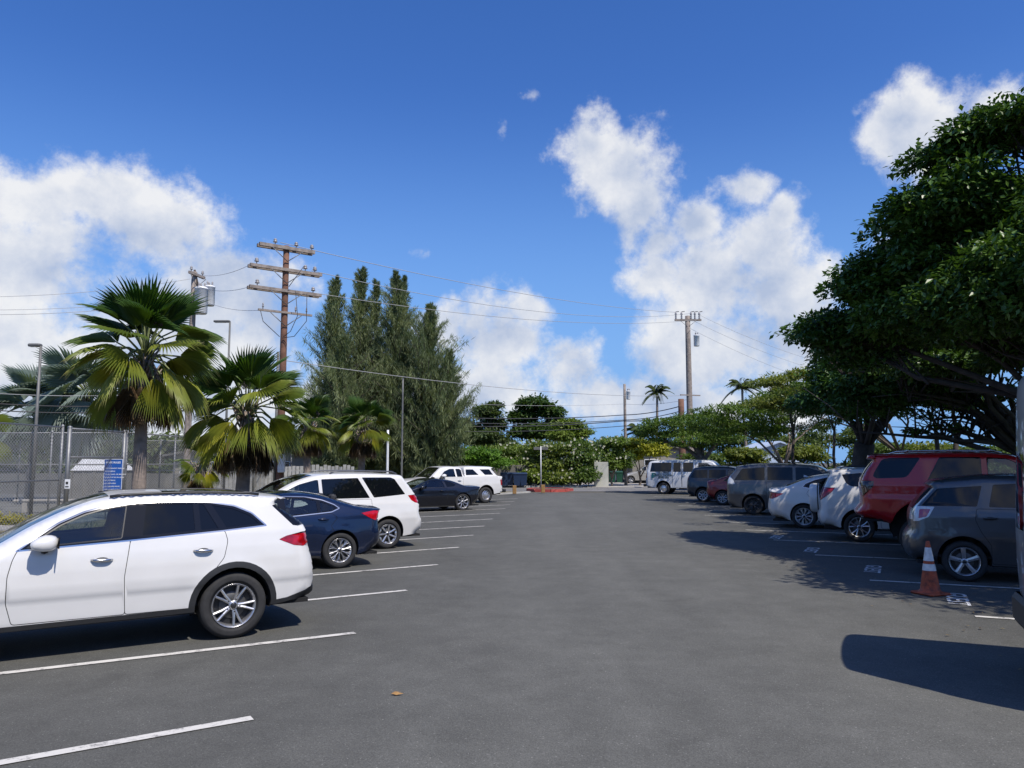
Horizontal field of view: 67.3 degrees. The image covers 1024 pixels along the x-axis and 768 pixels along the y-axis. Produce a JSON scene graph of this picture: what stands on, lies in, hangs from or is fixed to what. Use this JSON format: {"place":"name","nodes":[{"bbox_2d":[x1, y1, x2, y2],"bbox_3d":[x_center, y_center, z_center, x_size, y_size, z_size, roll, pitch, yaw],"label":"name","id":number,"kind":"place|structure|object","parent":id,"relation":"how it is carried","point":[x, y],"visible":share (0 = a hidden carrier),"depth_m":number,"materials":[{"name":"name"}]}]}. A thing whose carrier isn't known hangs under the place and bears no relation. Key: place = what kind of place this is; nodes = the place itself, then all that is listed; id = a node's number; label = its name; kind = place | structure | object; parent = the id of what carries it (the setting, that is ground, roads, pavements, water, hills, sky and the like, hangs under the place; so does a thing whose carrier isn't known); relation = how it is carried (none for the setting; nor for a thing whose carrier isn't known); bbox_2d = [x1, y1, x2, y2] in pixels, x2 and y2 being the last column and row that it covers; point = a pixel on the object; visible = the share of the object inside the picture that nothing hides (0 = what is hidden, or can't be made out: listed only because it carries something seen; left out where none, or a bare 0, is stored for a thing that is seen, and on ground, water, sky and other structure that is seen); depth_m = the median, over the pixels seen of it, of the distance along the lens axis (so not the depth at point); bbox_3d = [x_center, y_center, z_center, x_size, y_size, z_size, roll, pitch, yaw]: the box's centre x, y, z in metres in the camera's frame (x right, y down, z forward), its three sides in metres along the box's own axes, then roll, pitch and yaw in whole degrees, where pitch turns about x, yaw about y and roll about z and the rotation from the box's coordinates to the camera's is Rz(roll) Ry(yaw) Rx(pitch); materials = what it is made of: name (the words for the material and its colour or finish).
{"place":"outdoors","nodes":[
{"label":"outdoors","id":0,"kind":"place"},
{"bbox_2d":[0,520,105,532],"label":"verge","id":1,"kind":"structure","parent":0,"point":[64,527],"depth_m":23.49,"materials":[{"name":"green plant"}]},
{"bbox_2d":[0,412,16,467],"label":"fan palm","id":2,"kind":"object","parent":1,"relation":"on","point":[4,418],"visible":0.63,"depth_m":30.35,"materials":[{"name":"green plant"}]},
{"bbox_2d":[0,511,32,524],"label":"shrub","id":3,"kind":"object","parent":1,"relation":"on","point":[11,518],"visible":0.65,"depth_m":23.69,"materials":[{"name":"green plant"}]},
{"bbox_2d":[0,422,64,531],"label":"chain link fence","id":4,"kind":"object","parent":1,"relation":"on","point":[60,460],"visible":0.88,"depth_m":22.22,"materials":[{"name":"metal"}]},
{"bbox_2d":[0,363,83,498],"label":"fan palm","id":5,"kind":"object","parent":1,"relation":"on","point":[24,380],"visible":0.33,"depth_m":37.03,"materials":[{"name":"plant"}]},
{"bbox_2d":[0,430,128,516],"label":"chain link fence","id":6,"kind":"object","parent":1,"relation":"on","point":[52,443],"visible":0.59,"depth_m":27.17,"materials":[{"name":"metal"}]},
{"bbox_2d":[18,344,134,468],"bbox_3d":[-19.585,1.864,35.818,5.749,7.740,6.227,0,-6,0],"label":"fan palm","id":7,"kind":"object","parent":1,"relation":"on","point":[54,368],"visible":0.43,"depth_m":34.83,"materials":[{"name":"plant"}]},
{"bbox_2d":[103,459,124,518],"bbox_3d":[-13.440,3.566,25.999,0.718,2.052,0.089,1,-6,-6],"label":"rules sign","id":8,"kind":"object","parent":1,"relation":"on","point":[116,474],"visible":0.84,"depth_m":26.01,"materials":[{"name":"metal"}]},
{"bbox_2d":[0,439,255,499],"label":"chain link fence","id":9,"kind":"object","parent":1,"relation":"on","point":[161,443],"visible":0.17,"depth_m":39.26,"materials":[{"name":"metal"}]},
{"bbox_2d":[60,272,227,488],"bbox_3d":[-8.138,0.667,17.012,3.466,6.325,3.370,3,-6,-27],"label":"fan palm","id":10,"kind":"object","parent":1,"relation":"on","point":[144,399],"visible":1,"depth_m":16.76,"materials":[{"name":"green plant"}]},
{"bbox_2d":[181,266,215,487],"bbox_3d":[-14.417,0.134,35.196,0.979,11.037,1.370,0,-6,0],"label":"utility pole","id":11,"kind":"object","parent":1,"relation":"on","point":[209,293],"visible":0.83,"depth_m":35.34,"materials":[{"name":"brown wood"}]},
{"bbox_2d":[171,438,229,487],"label":"fan palm","id":12,"kind":"object","parent":1,"relation":"on","point":[205,480],"visible":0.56,"depth_m":25.50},
{"bbox_2d":[124,432,291,491],"bbox_3d":[-13.330,4.126,36.269,0.105,3.150,19.109,0,-6,1],"label":"chain link fence","id":13,"kind":"object","parent":1,"relation":"on","point":[175,454],"visible":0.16,"depth_m":30.07,"materials":[{"name":"metal"}]},
{"bbox_2d":[63,426,126,524],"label":"fence gate","id":14,"kind":"structure","parent":13,"relation":"attached to","point":[69,456],"depth_m":24.80,"materials":[{"name":"metal"}]},
{"bbox_2d":[213,320,230,488],"bbox_3d":[-14.491,1.320,38.061,0.862,9.055,0.240,0,-6,0],"label":"street lamp","id":15,"kind":"object","parent":1,"relation":"on","point":[229,322],"visible":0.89,"depth_m":38.37,"materials":[{"name":"metal"}]},
{"bbox_2d":[179,344,311,491],"bbox_3d":[-6.856,1.540,19.753,3.518,5.154,3.394,0,-6,0],"label":"fan palm","id":16,"kind":"object","parent":1,"relation":"on","point":[241,453],"visible":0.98,"depth_m":19.37,"materials":[{"name":"green plant"}]},
{"bbox_2d":[210,465,353,491],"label":"board fence","id":17,"kind":"object","parent":1,"relation":"on","point":[289,470],"visible":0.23,"depth_m":41.22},
{"bbox_2d":[247,238,321,489],"bbox_3d":[-8.874,-0.316,29.967,2.922,10.878,1.129,4,-7,-31],"label":"utility pole","id":18,"kind":"object","parent":1,"relation":"on","point":[285,292],"visible":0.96,"depth_m":30.28,"materials":[{"name":"brown wood"}]},
{"bbox_2d":[273,392,339,472],"bbox_3d":[-7.660,2.649,28.762,2.530,4.757,2.358,0,-6,0],"label":"fan palm","id":19,"kind":"object","parent":1,"relation":"on","point":[315,406],"visible":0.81,"depth_m":28.63,"materials":[{"name":"green plant"}]},
{"bbox_2d":[292,274,377,461],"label":"ironwood tree","id":20,"kind":"object","parent":1,"relation":"on","point":[333,325],"visible":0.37,"depth_m":45.13,"materials":[{"name":"green plant"}]},
{"bbox_2d":[300,334,396,471],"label":"ironwood tree","id":21,"kind":"object","parent":1,"relation":"on","point":[343,381],"visible":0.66,"depth_m":42.77,"materials":[{"name":"green plant"}]},
{"bbox_2d":[318,266,404,469],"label":"ironwood tree","id":22,"kind":"object","parent":1,"relation":"on","point":[359,308],"visible":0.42,"depth_m":46.22,"materials":[{"name":"green plant"}]},
{"bbox_2d":[328,393,397,469],"bbox_3d":[-5.993,2.772,30.715,2.866,4.906,2.561,0,-6,0],"label":"fan palm","id":23,"kind":"object","parent":1,"relation":"on","point":[361,448],"visible":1,"depth_m":30.58,"materials":[{"name":"green plant"}]},
{"bbox_2d":[362,278,389,472],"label":"ironwood tree","id":24,"kind":"object","parent":1,"relation":"on","point":[376,292],"visible":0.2,"depth_m":47.47,"materials":[{"name":"green plant"}]},
{"bbox_2d":[350,269,430,477],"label":"ironwood tree","id":25,"kind":"object","parent":1,"relation":"on","point":[397,324],"visible":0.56,"depth_m":44.90,"materials":[{"name":"green plant"}]},
{"bbox_2d":[368,274,418,478],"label":"ironwood tree","id":26,"kind":"object","parent":1,"relation":"on","point":[405,279],"visible":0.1,"depth_m":45.67,"materials":[{"name":"green plant"}]},
{"bbox_2d":[401,378,403,476],"bbox_3d":[-5.703,2.906,39.910,0.109,6.473,0.112,0,-6,0],"label":"metal pole","id":27,"kind":"object","parent":1,"relation":"on","point":[402,428],"visible":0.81,"depth_m":39.92,"materials":[{"name":"metal"}]},
{"bbox_2d":[357,301,475,477],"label":"ironwood tree","id":28,"kind":"object","parent":1,"relation":"on","point":[425,341],"visible":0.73,"depth_m":43.28,"materials":[{"name":"green plant"}]},
{"bbox_2d":[394,348,482,475],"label":"ironwood tree","id":29,"kind":"object","parent":1,"relation":"on","point":[447,453],"visible":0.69,"depth_m":42.78,"materials":[{"name":"green plant"}]},
{"bbox_2d":[0,494,107,517],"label":"court slab","id":30,"kind":"structure","parent":0,"point":[12,508],"depth_m":34.12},
{"bbox_2d":[28,343,42,517],"bbox_3d":[-16.885,1.643,26.972,0.482,6.173,0.240,0,-6,0],"label":"street lamp","id":31,"kind":"object","parent":30,"relation":"on","point":[39,345],"visible":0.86,"depth_m":26.99,"materials":[{"name":"metal"}]},
{"bbox_2d":[12,499,71,512],"bbox_3d":[-17.200,4.639,29.281,3.200,0.500,0.400,1,-6,-10],"label":"picnic bench","id":32,"kind":"object","parent":30,"relation":"on","point":[26,506],"visible":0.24,"depth_m":28.98,"materials":[{"name":"concrete"}]},
{"bbox_2d":[69,459,131,498],"bbox_3d":[-17.748,4.281,33.338,1.994,2.050,1.520,0,-6,0],"label":"skip container","id":33,"kind":"object","parent":30,"relation":"on","point":[97,477],"visible":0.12,"depth_m":32.66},
{"bbox_2d":[0,474,256,493],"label":"court wall","id":34,"kind":"structure","parent":30,"relation":"on","point":[164,479],"depth_m":46.63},
{"bbox_2d":[0,512,107,530],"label":"path","id":35,"kind":"structure","parent":0,"point":[79,519],"depth_m":25.62,"materials":[{"name":"concrete"}]},
{"bbox_2d":[0,492,1023,767],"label":"parking lot","id":36,"kind":"structure","parent":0,"point":[592,630],"depth_m":7.76,"materials":[{"name":"asphalt"}]},
{"bbox_2d":[0,716,253,764],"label":"stall line","id":37,"kind":"object","parent":36,"relation":"on","point":[104,743],"visible":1,"depth_m":5.54,"materials":[{"name":"paint"}]},
{"bbox_2d":[0,488,312,637],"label":"parked car","id":38,"kind":"object","parent":36,"relation":"on","point":[224,563],"visible":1,"depth_m":8.52,"materials":[{"name":"white paint"}]},
{"bbox_2d":[0,632,355,673],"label":"stall line","id":39,"kind":"object","parent":36,"relation":"on","point":[136,657],"visible":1,"depth_m":8.06,"materials":[{"name":"paint"}]},
{"bbox_2d":[256,490,379,567],"bbox_3d":[-4.900,2.759,14.576,4.772,1.452,2.236,4,-7,-33],"label":"parked car","id":40,"kind":"object","parent":36,"relation":"on","point":[340,534],"visible":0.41,"depth_m":14.63,"materials":[{"name":"blue metal"}]},
{"bbox_2d":[255,470,420,548],"bbox_3d":[-4.585,2.919,17.921,4.997,1.809,2.320,4,-7,-33],"label":"parked car","id":41,"kind":"object","parent":36,"relation":"on","point":[393,497],"visible":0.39,"depth_m":17.89,"materials":[{"name":"white paint"}]},
{"bbox_2d":[407,477,479,509],"bbox_3d":[-3.646,4.564,32.003,4.609,1.377,2.291,4,-7,-33],"label":"parked car","id":42,"kind":"object","parent":36,"relation":"on","point":[440,492],"visible":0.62,"depth_m":31.69,"materials":[{"name":"blue metal"}]},
{"bbox_2d":[404,466,505,502],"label":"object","id":43,"kind":"object","parent":36,"relation":"on","point":[487,480],"visible":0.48,"depth_m":37.70,"materials":[{"name":"white paint"}]},
{"bbox_2d":[643,460,719,493],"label":"parked van","id":44,"kind":"object","parent":36,"relation":"on","point":[666,476],"visible":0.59,"depth_m":47.72,"materials":[{"name":"white metal"}]},
{"bbox_2d":[632,410,749,466],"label":"spreading tree","id":45,"kind":"object","parent":36,"relation":"on","point":[675,431],"visible":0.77,"depth_m":48.35,"materials":[{"name":"green plant"}]},
{"bbox_2d":[687,465,735,501],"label":"parked car","id":46,"kind":"object","parent":36,"relation":"on","point":[698,478],"visible":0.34,"depth_m":38.79,"materials":[{"name":"grey metal"}]},
{"bbox_2d":[707,474,730,504],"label":"parked car","id":47,"kind":"object","parent":36,"relation":"on","point":[717,489],"visible":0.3,"depth_m":36.12,"materials":[{"name":"red metal"}]},
{"bbox_2d":[680,390,846,462],"bbox_3d":[13.416,2.974,37.622,9.592,5.976,6.185,0,-6,0],"label":"spreading tree","id":48,"kind":"object","parent":36,"relation":"on","point":[756,424],"visible":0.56,"depth_m":37.19,"materials":[{"name":"green plant"}]},
{"bbox_2d":[727,463,828,514],"bbox_3d":[10.980,4.023,29.634,5.182,1.975,2.330,-3,-6,24],"label":"parked car","id":49,"kind":"object","parent":36,"relation":"on","point":[749,485],"visible":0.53,"depth_m":29.35,"materials":[{"name":"grey metal"}]},
{"bbox_2d":[762,382,804,462],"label":"slender tree","id":50,"kind":"object","parent":36,"relation":"on","point":[793,441],"visible":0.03,"depth_m":33.89,"materials":[{"name":"brown plant"}]},
{"bbox_2d":[768,474,828,527],"bbox_3d":[10.439,3.575,23.601,4.915,1.650,2.257,-3,-6,24],"label":"parked car","id":51,"kind":"object","parent":36,"relation":"on","point":[790,502],"visible":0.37,"depth_m":23.47,"materials":[{"name":"white paint"}]},
{"bbox_2d":[828,415,837,468],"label":"slender tree","id":52,"kind":"object","parent":36,"relation":"on","point":[833,426],"depth_m":29.89,"materials":[{"name":"brown plant"}]},
{"bbox_2d":[809,465,889,541],"bbox_3d":[10.124,3.054,19.790,4.583,1.916,2.247,-3,-6,24],"label":"parked car","id":53,"kind":"object","parent":36,"relation":"on","point":[834,500],"visible":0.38,"depth_m":19.64,"materials":[{"name":"white paint"}]},
{"bbox_2d":[777,344,992,467],"bbox_3d":[12.025,0.829,22.300,5.216,7.151,11.381,2,-6,-15],"label":"shade tree","id":54,"kind":"object","parent":36,"relation":"on","point":[830,388],"visible":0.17,"depth_m":23.54,"materials":[{"name":"green plant"}]},
{"bbox_2d":[910,541,950,596],"bbox_3d":[6.373,2.802,11.752,0.410,0.796,0.410,2,-6,-20],"label":"traffic cone","id":55,"kind":"object","parent":36,"relation":"on","point":[929,585],"visible":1,"depth_m":11.66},
{"bbox_2d":[854,449,1015,548],"bbox_3d":[9.992,2.506,16.085,5.201,2.260,2.388,-3,-6,24],"label":"parked car","id":56,"kind":"object","parent":36,"relation":"on","point":[891,486],"visible":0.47,"depth_m":15.99,"materials":[{"name":"red metal"}]},
{"bbox_2d":[902,473,1016,581],"bbox_3d":[9.089,2.450,13.264,4.247,1.802,2.153,-3,-6,24],"label":"parked car","id":57,"kind":"object","parent":36,"relation":"on","point":[964,525],"visible":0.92,"depth_m":13.01,"materials":[{"name":"silver metal"}]},
{"bbox_2d":[1012,376,1023,628],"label":"parked van","id":58,"kind":"object","parent":36,"relation":"on","point":[1018,604],"visible":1,"depth_m":7.35,"materials":[{"name":"white metal"}]},
{"bbox_2d":[0,0,1023,462],"label":"sky","id":59,"kind":"structure","parent":0,"point":[714,158],"materials":[{"name":"blue"}]},
{"bbox_2d":[502,487,686,491],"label":"street","id":60,"kind":"structure","parent":0,"point":[611,489],"depth_m":56.44,"materials":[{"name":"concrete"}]},
{"bbox_2d":[526,487,572,491],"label":"island kerb","id":61,"kind":"structure","parent":60,"relation":"on","point":[551,490],"depth_m":52.23,"materials":[{"name":"red paint"}]},
{"bbox_2d":[678,399,686,488],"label":"utility pole","id":62,"kind":"object","parent":60,"relation":"on","point":[681,411],"visible":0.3,"depth_m":57.90,"materials":[{"name":"brown wood"}]},
{"bbox_2d":[674,311,701,452],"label":"utility pole","id":63,"kind":"object","parent":60,"relation":"on","point":[688,364],"visible":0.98,"depth_m":60.34,"materials":[{"name":"brown wood"}]},
{"bbox_2d":[280,242,665,311],"bbox_3d":[1.890,-5.651,45.731,0.027,3.138,37.439,-4,-7,36],"label":"overhead wire","id":64,"kind":"object","parent":63,"relation":"attached to","point":[457,281],"visible":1,"depth_m":38.61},
{"bbox_2d":[289,361,687,395],"bbox_3d":[2.441,0.015,45.230,0.027,1.313,37.739,-4,-7,37],"label":"overhead wire","id":65,"kind":"object","parent":63,"relation":"attached to","point":[459,383],"visible":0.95,"depth_m":37.98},
{"bbox_2d":[311,270,689,316],"bbox_3d":[2.966,-5.090,46.058,0.024,3.985,36.856,-4,-7,37],"label":"overhead wire","id":66,"kind":"object","parent":63,"relation":"attached to","point":[478,303],"visible":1,"depth_m":39.26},
{"bbox_2d":[312,292,691,323],"bbox_3d":[3.304,-4.395,45.979,0.024,4.385,37.312,-5,-7,38],"label":"overhead wire","id":67,"kind":"object","parent":63,"relation":"attached to","point":[491,316],"visible":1,"depth_m":39.76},
{"bbox_2d":[570,481,645,486],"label":"driveway","id":68,"kind":"structure","parent":0,"point":[617,484],"depth_m":67.68,"materials":[{"name":"concrete"}]},
{"bbox_2d":[594,462,608,486],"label":"garden wall","id":69,"kind":"structure","parent":68,"relation":"on","point":[603,481],"depth_m":62.17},
{"bbox_2d":[588,435,639,485],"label":"plumeria bush","id":70,"kind":"object","parent":68,"relation":"on","point":[615,460],"visible":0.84,"depth_m":63.57,"materials":[{"name":"green plant"}]},
{"bbox_2d":[623,384,629,484],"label":"utility pole","id":71,"kind":"object","parent":68,"relation":"on","point":[625,392],"visible":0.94,"depth_m":65.96,"materials":[{"name":"brown wood"}]},
{"bbox_2d":[476,421,622,426],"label":"overhead wire","id":72,"kind":"object","parent":71,"relation":"attached to","point":[547,425],"visible":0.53,"depth_m":61.67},
{"bbox_2d":[623,465,647,482],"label":"parked car","id":73,"kind":"object","parent":68,"relation":"on","point":[633,476],"visible":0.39,"depth_m":71.54,"materials":[{"name":"white metal"}]},
{"bbox_2d":[619,435,674,484],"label":"garden bush","id":74,"kind":"object","parent":68,"relation":"on","point":[641,449],"visible":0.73,"depth_m":65.01,"materials":[{"name":"green plant"}]},
{"bbox_2d":[531,463,846,492],"bbox_3d":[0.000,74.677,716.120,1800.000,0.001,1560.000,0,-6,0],"label":"ground","id":75,"kind":"structure","parent":0,"point":[825,464],"depth_m":51.45,"materials":[{"name":"soil"}]},
{"bbox_2d":[0,436,81,473],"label":"distant tree","id":76,"kind":"object","parent":75,"relation":"on","point":[20,472],"visible":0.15,"depth_m":60.21,"materials":[{"name":"green plant"}]},
{"bbox_2d":[17,431,160,473],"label":"distant tree","id":77,"kind":"object","parent":75,"relation":"on","point":[104,444],"visible":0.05,"depth_m":61.73,"materials":[{"name":"green plant"}]},
{"bbox_2d":[93,428,183,473],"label":"distant tree","id":78,"kind":"object","parent":75,"relation":"on","point":[152,458],"visible":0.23,"depth_m":57.73,"materials":[{"name":"green plant"}]},
{"bbox_2d":[164,448,319,490],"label":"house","id":79,"kind":"structure","parent":75,"relation":"on","point":[298,462],"depth_m":49.74,"materials":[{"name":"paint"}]},
{"bbox_2d":[459,400,512,446],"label":"street tree","id":80,"kind":"object","parent":75,"relation":"on","point":[491,409],"visible":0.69,"depth_m":71.20,"materials":[{"name":"green plant"}]},
{"bbox_2d":[456,445,518,471],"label":"street tree","id":81,"kind":"object","parent":75,"relation":"on","point":[484,456],"visible":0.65,"depth_m":58.52,"materials":[{"name":"green plant"}]},
{"bbox_2d":[487,442,528,470],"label":"plumeria bush","id":82,"kind":"object","parent":75,"relation":"on","point":[511,453],"visible":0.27,"depth_m":65.90,"materials":[{"name":"green plant"}]},
{"bbox_2d":[512,437,560,484],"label":"plumeria bush","id":83,"kind":"object","parent":75,"relation":"on","point":[529,455],"visible":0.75,"depth_m":62.26,"materials":[{"name":"green plant"}]},
{"bbox_2d":[505,392,568,482],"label":"street tree","id":84,"kind":"object","parent":75,"relation":"on","point":[546,409],"visible":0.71,"depth_m":73.11,"materials":[{"name":"green plant"}]},
{"bbox_2d":[536,441,585,485],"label":"plumeria bush","id":85,"kind":"object","parent":75,"relation":"on","point":[561,476],"visible":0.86,"depth_m":61.56,"materials":[{"name":"green plant"}]},
{"bbox_2d":[542,417,596,483],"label":"street tree","id":86,"kind":"object","parent":75,"relation":"on","point":[563,434],"visible":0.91,"depth_m":69.08,"materials":[{"name":"green plant"}]},
{"bbox_2d":[562,436,602,485],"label":"plumeria bush","id":87,"kind":"object","parent":75,"relation":"on","point":[587,473],"visible":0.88,"depth_m":61.82,"materials":[{"name":"green plant"}]},
{"bbox_2d":[641,384,673,436],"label":"coconut palm","id":88,"kind":"object","parent":75,"relation":"on","point":[657,391],"visible":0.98,"depth_m":85.11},
{"bbox_2d":[621,446,707,482],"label":"house","id":89,"kind":"structure","parent":75,"relation":"on","point":[673,456],"depth_m":73.66,"materials":[{"name":"paint"}]},
{"bbox_2d":[675,450,727,464],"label":"garden bush","id":90,"kind":"object","parent":75,"relation":"on","point":[715,456],"visible":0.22,"depth_m":54.65,"materials":[{"name":"green plant"}]},
{"bbox_2d":[722,378,762,445],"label":"coconut palm","id":91,"kind":"object","parent":75,"relation":"on","point":[736,384],"visible":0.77,"depth_m":80.24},
{"bbox_2d":[718,444,770,471],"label":"garden bush","id":92,"kind":"object","parent":75,"relation":"on","point":[735,456],"visible":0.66,"depth_m":55.08,"materials":[{"name":"green plant"}]},
{"bbox_2d":[699,427,800,463],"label":"distant tree","id":93,"kind":"object","parent":75,"relation":"on","point":[723,448],"visible":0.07,"depth_m":82.09,"materials":[{"name":"green plant"}]},
{"bbox_2d":[771,443,831,464],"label":"garden bush","id":94,"kind":"object","parent":75,"relation":"on","point":[808,453],"visible":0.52,"depth_m":54.19,"materials":[{"name":"green plant"}]},
{"bbox_2d":[772,422,881,469],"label":"distant tree","id":95,"kind":"object","parent":75,"relation":"on","point":[846,441],"visible":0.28,"depth_m":80.71,"materials":[{"name":"green plant"}]},
{"bbox_2d":[847,440,912,458],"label":"garden bush","id":96,"kind":"object","parent":75,"relation":"on","point":[880,448],"visible":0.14,"depth_m":53.41,"materials":[{"name":"green plant"}]},
{"bbox_2d":[899,441,963,452],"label":"garden bush","id":97,"kind":"object","parent":75,"relation":"on","point":[930,446],"visible":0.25,"depth_m":52.89,"materials":[{"name":"green plant"}]},
{"bbox_2d":[958,444,1015,472],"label":"garden bush","id":98,"kind":"object","parent":75,"relation":"on","point":[995,466],"visible":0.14,"depth_m":51.82,"materials":[{"name":"green plant"}]},
{"bbox_2d":[743,441,806,462],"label":"house","id":99,"kind":"structure","parent":0,"point":[776,444],"depth_m":69.76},
{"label":"right lawn","id":100,"kind":"structure","parent":0,"visible":0},
{"bbox_2d":[736,366,908,450],"bbox_3d":[12.510,2.086,29.660,7.072,6.136,13.151,0,-6,0],"label":"spreading tree","id":101,"kind":"object","parent":100,"relation":"on","point":[776,385],"visible":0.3,"depth_m":30.00,"materials":[{"name":"green plant"}]},
{"bbox_2d":[769,87,1023,398],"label":"shade tree","id":102,"kind":"object","parent":100,"relation":"on","point":[929,272],"visible":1,"depth_m":15.55,"materials":[{"name":"green plant"}]},
{"bbox_2d":[784,335,1023,455],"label":"branching tree","id":103,"kind":"object","parent":100,"relation":"on","point":[995,417],"visible":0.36,"depth_m":21.64,"materials":[{"name":"green plant"}]},
{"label":"verge","id":104,"kind":"structure","parent":0,"visible":0},
{"bbox_2d":[409,465,531,484],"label":"street wall","id":105,"kind":"structure","parent":104,"relation":"on","point":[513,468],"depth_m":64.90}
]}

